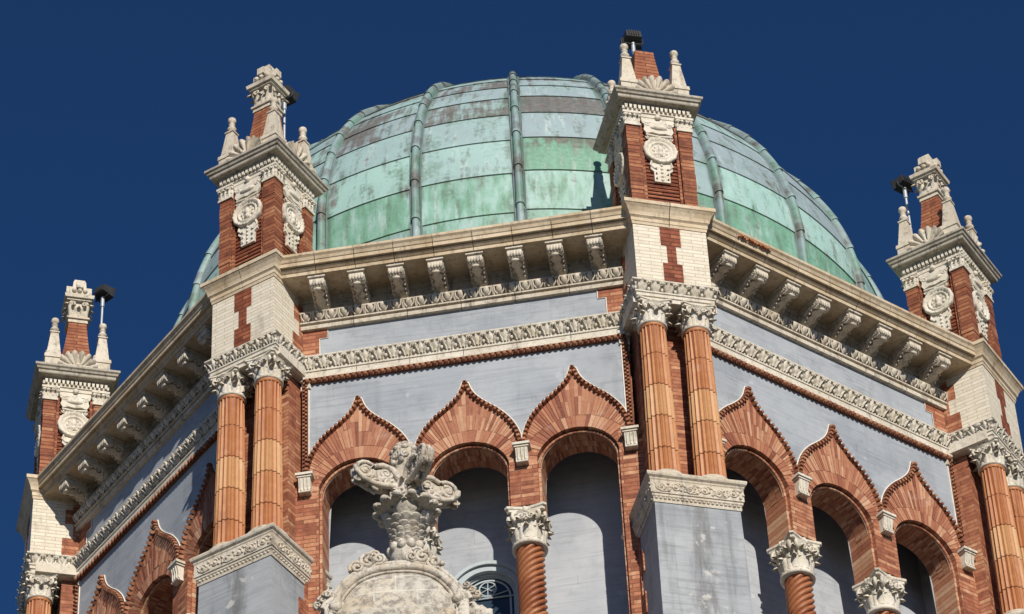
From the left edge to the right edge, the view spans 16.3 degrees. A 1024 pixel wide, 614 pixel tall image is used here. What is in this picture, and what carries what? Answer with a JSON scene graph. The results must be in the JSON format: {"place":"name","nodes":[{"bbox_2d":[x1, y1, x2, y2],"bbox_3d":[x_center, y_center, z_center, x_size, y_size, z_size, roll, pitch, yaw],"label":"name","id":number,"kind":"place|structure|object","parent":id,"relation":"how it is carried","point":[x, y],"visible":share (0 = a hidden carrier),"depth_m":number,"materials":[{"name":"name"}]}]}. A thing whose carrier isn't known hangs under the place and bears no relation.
{"place":"outdoors","nodes":[
{"label":"outdoors","id":0,"kind":"place"},
{"bbox_2d":[0,0,1023,613],"label":"sky","id":1,"kind":"structure","parent":0,"point":[114,114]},
{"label":"lower roof","id":2,"kind":"structure","parent":0,"visible":0},
{"bbox_2d":[15,474,80,613],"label":"corner pier","id":3,"kind":"structure","parent":2,"relation":"on","point":[45,528],"depth_m":54.72,"materials":[{"name":"beige stone"}]},
{"bbox_2d":[25,280,120,474],"bbox_3d":[-7.094,1.380,57.625,1.360,4.803,1.360,7,-44,-11],"label":"corner turret","id":4,"kind":"object","parent":3,"relation":"on","point":[74,386],"visible":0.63,"depth_m":57.11,"materials":[{"name":"beige stone"}]},
{"bbox_2d":[93,284,115,323],"bbox_3d":[-6.776,0.650,58.781,0.316,2.609,0.275,-31,-49,27],"label":"floodlight","id":5,"kind":"object","parent":4,"relation":"on","point":[104,294],"visible":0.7,"depth_m":59.50,"materials":[{"name":"black metal"}]},
{"bbox_2d":[37,293,218,613],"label":"arcade wall","id":6,"kind":"structure","parent":2,"relation":"on","point":[130,467],"depth_m":53.25,"materials":[{"name":"blue paint"}]},
{"bbox_2d":[189,248,332,613],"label":"corner pier","id":7,"kind":"structure","parent":2,"relation":"on","point":[255,559],"depth_m":50.18,"materials":[{"name":"orange brick"}]},
{"bbox_2d":[204,64,328,274],"bbox_3d":[-3.724,-1.950,54.199,1.360,4.803,1.360,-25,-47,22],"label":"corner turret","id":8,"kind":"object","parent":7,"relation":"on","point":[267,181],"visible":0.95,"depth_m":53.58,"materials":[{"name":"red brick"}]},
{"bbox_2d":[281,85,299,138],"bbox_3d":[-3.518,-2.541,55.282,0.350,2.315,0.331,-24,-47,21],"label":"floodlight","id":9,"kind":"object","parent":8,"relation":"on","point":[292,97],"visible":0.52,"depth_m":55.87,"materials":[{"name":"black metal"}]},
{"bbox_2d":[313,547,492,613],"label":"stone cartouche","id":10,"kind":"object","parent":2,"relation":"on","point":[418,580],"visible":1,"depth_m":42.78,"materials":[{"name":"beige stone"}]},
{"bbox_2d":[350,441,460,560],"bbox_3d":[-1.306,2.569,44.131,1.124,2.220,1.124,-16,-44,14],"label":"carved stone finial","id":11,"kind":"object","parent":10,"relation":"on","point":[415,497],"visible":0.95,"depth_m":44.10,"materials":[{"name":"beige stone"}]},
{"bbox_2d":[280,206,644,613],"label":"arcade wall","id":12,"kind":"structure","parent":2,"relation":"on","point":[497,347],"depth_m":50.89,"materials":[{"name":"blue paint"}]},
{"bbox_2d":[173,71,883,327],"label":"copper dome","id":13,"kind":"structure","parent":12,"relation":"on","point":[438,157],"depth_m":55.64,"materials":[{"name":"green metal"}]},
{"bbox_2d":[171,354,936,613],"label":"drum","id":14,"kind":"object","parent":2,"relation":"on","point":[584,562],"visible":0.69,"depth_m":50.31,"materials":[{"name":"paint"}]},
{"bbox_2d":[455,560,518,613],"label":"window","id":15,"kind":"structure","parent":14,"relation":"in","point":[496,580],"depth_m":49.43,"materials":[{"name":"clear glass"}]},
{"bbox_2d":[617,197,753,613],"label":"corner pier","id":16,"kind":"structure","parent":2,"relation":"on","point":[685,514],"depth_m":49.07,"materials":[{"name":"brick"}]},
{"bbox_2d":[593,43,702,206],"bbox_3d":[2.054,-2.410,53.275,1.360,3.782,1.360,7,-44,-11],"label":"corner turret","id":17,"kind":"object","parent":16,"relation":"on","point":[643,141],"visible":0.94,"depth_m":52.91,"materials":[{"name":"red brick"}]},
{"bbox_2d":[620,29,643,53],"bbox_3d":[1.915,-3.360,54.771,0.333,2.409,0.297,5,-43,-9],"label":"floodlight","id":18,"kind":"object","parent":17,"relation":"on","point":[632,39],"visible":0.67,"depth_m":55.42,"materials":[{"name":"black metal"}]},
{"bbox_2d":[706,218,980,613],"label":"arcade wall","id":19,"kind":"structure","parent":2,"relation":"on","point":[831,398],"depth_m":51.83,"materials":[{"name":"blue paint"}]},
{"bbox_2d":[937,338,1023,613],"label":"corner pier","id":20,"kind":"structure","parent":2,"relation":"on","point":[984,389],"depth_m":52.85,"materials":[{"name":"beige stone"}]},
{"bbox_2d":[886,154,1001,359],"bbox_3d":[6.806,-0.636,56.227,1.360,4.803,1.360,-25,-47,22],"label":"corner turret","id":21,"kind":"object","parent":20,"relation":"on","point":[944,269],"visible":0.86,"depth_m":55.67,"materials":[{"name":"beige stone"}]},
{"bbox_2d":[890,175,912,232],"bbox_3d":[6.400,-1.213,57.285,0.316,2.308,0.288,24,-49,-26],"label":"floodlight","id":22,"kind":"object","parent":21,"relation":"on","point":[901,184],"visible":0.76,"depth_m":57.90,"materials":[{"name":"black metal"}]}
]}

